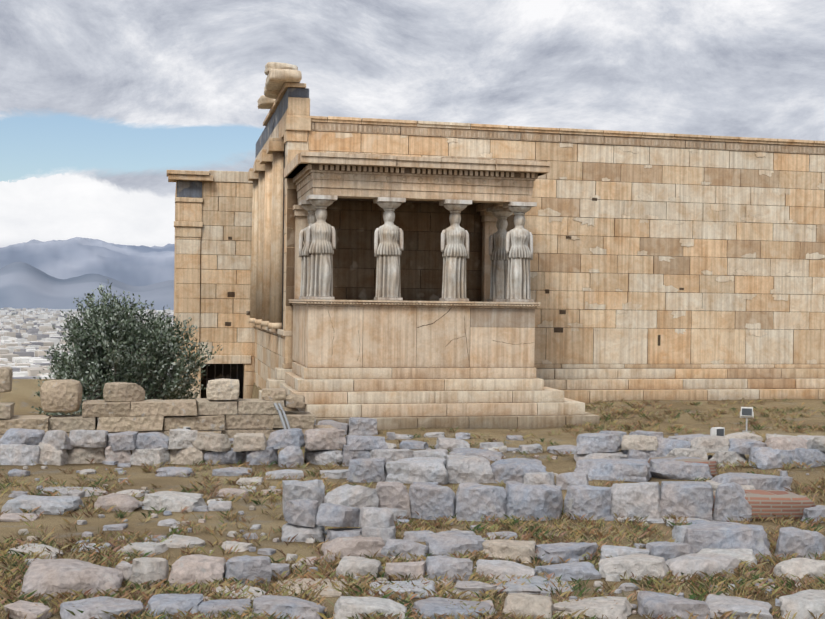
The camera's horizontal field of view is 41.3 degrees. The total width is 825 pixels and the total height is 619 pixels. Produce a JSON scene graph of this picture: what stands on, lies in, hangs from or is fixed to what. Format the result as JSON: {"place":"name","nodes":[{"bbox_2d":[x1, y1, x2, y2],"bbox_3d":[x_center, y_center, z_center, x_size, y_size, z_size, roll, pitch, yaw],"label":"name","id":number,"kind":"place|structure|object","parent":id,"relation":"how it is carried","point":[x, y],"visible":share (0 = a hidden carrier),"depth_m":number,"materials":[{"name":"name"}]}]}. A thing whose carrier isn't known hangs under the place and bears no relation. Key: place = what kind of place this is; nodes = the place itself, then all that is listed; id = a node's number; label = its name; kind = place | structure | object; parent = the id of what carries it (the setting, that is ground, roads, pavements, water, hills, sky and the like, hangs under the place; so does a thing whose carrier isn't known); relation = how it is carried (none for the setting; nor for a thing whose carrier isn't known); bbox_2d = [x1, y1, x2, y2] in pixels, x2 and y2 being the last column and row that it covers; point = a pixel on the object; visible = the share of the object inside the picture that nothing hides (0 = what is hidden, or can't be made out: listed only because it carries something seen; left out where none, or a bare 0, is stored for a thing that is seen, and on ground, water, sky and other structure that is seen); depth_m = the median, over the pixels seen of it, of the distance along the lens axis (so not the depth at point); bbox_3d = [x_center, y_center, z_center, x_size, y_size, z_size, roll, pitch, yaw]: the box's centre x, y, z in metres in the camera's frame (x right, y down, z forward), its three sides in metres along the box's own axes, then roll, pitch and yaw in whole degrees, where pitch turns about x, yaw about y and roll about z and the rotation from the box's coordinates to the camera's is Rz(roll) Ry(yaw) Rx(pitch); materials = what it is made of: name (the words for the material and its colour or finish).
{"place":"outdoors","nodes":[
{"label":"outdoors","id":0,"kind":"place"},
{"bbox_2d":[0,262,173,309],"bbox_3d":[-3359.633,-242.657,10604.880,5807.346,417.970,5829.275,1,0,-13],"label":"mountains","id":1,"kind":"structure","parent":0,"point":[24,285],"depth_m":8794.53,"materials":[{"name":"grey"}]},
{"bbox_2d":[0,237,174,285],"bbox_3d":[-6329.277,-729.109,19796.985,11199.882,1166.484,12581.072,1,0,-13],"label":"mountains","id":2,"kind":"structure","parent":0,"point":[141,265],"depth_m":15779.33,"materials":[{"name":"grey"}]},
{"bbox_2d":[0,308,824,618],"bbox_3d":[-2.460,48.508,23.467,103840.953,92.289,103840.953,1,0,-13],"label":"terrain","id":3,"kind":"structure","parent":0,"point":[22,396],"depth_m":18.64,"materials":[{"name":"brown soil"}]},
{"bbox_2d":[0,307,173,378],"bbox_3d":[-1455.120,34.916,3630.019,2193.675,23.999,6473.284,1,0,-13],"label":"city blocks","id":4,"kind":"structure","parent":3,"relation":"on","point":[29,337],"depth_m":1967.69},
{"bbox_2d":[31,279,223,415],"bbox_3d":[-8.824,2.404,34.095,5.691,6.662,5.321,1,0,-13],"label":"olive","id":5,"kind":"object","parent":3,"relation":"on","point":[157,336],"depth_m":33.16,"materials":[{"name":"green plant"}]},
{"bbox_2d":[0,367,334,438],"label":"wall","id":6,"kind":"structure","parent":3,"relation":"on","point":[123,406],"depth_m":23.83,"materials":[{"name":"beige stone"}]},
{"bbox_2d":[274,403,290,428],"bbox_3d":[-2.906,2.485,24.338,0.162,0.929,0.932,0,1,-35],"label":"conduit","id":7,"kind":"object","parent":6,"relation":"attached to","point":[281,416],"visible":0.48,"depth_m":24.26,"materials":[{"name":"grey metal"}]},
{"bbox_2d":[167,170,254,433],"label":"porch wing","id":8,"kind":"structure","parent":3,"relation":"on","point":[213,242],"depth_m":41.30,"materials":[{"name":"beige stone"}]},
{"bbox_2d":[253,62,308,388],"bbox_3d":[-4.752,-0.707,36.335,1.344,12.835,12.099,1,0,-13],"label":"temple corner","id":9,"kind":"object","parent":3,"relation":"on","point":[282,83],"depth_m":32.17,"materials":[{"name":"stone"}]},
{"bbox_2d":[248,138,283,328],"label":"columns","id":10,"kind":"structure","parent":9,"relation":"on","point":[265,174],"depth_m":35.00,"materials":[{"name":"stone"}]},
{"bbox_2d":[285,97,310,131],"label":"stone blocks","id":11,"kind":"structure","parent":9,"relation":"attached to","point":[298,106],"depth_m":30.84,"materials":[{"name":"stone"}]},
{"bbox_2d":[0,397,824,618],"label":"grass tufts","id":12,"kind":"object","parent":3,"relation":"on","point":[12,570],"visible":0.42,"depth_m":13.21,"materials":[{"name":"plant"}]},
{"bbox_2d":[0,417,824,618],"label":"foundation stones","id":13,"kind":"object","parent":3,"relation":"on","point":[718,542],"visible":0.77,"depth_m":15.82,"materials":[{"name":"stone"}]},
{"bbox_2d":[280,152,599,429],"bbox_3d":[0.468,-0.440,29.419,7.947,7.055,4.628,1,0,-13],"label":"porch","id":14,"kind":"object","parent":3,"relation":"on","point":[393,366],"visible":0.96,"depth_m":28.02,"materials":[{"name":"stone"}]},
{"bbox_2d":[289,174,539,306],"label":"porch ornaments","id":15,"kind":"object","parent":14,"relation":"attached to","point":[420,179],"visible":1,"depth_m":28.16},
{"bbox_2d":[299,195,536,301],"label":"caryatids","id":16,"kind":"object","parent":14,"relation":"on","point":[511,253],"visible":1,"depth_m":28.50,"materials":[{"name":"stone"}]},
{"bbox_2d":[183,407,753,435],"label":"floodlights","id":17,"kind":"object","parent":3,"relation":"on","point":[744,411],"visible":0.35,"depth_m":24.81,"materials":[{"name":"paint"}]},
{"bbox_2d":[648,457,815,520],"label":"bricks","id":18,"kind":"object","parent":3,"relation":"on","point":[765,504],"visible":0.33,"depth_m":16.07,"materials":[{"name":"brick"}]},
{"bbox_2d":[0,0,824,246],"label":"sky","id":19,"kind":"structure","parent":0,"point":[100,99],"materials":[{"name":"grey"}]},
{"bbox_2d":[259,115,824,403],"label":"wall","id":20,"kind":"structure","parent":0,"point":[667,266],"depth_m":33.17,"materials":[{"name":"stone"}]}
]}

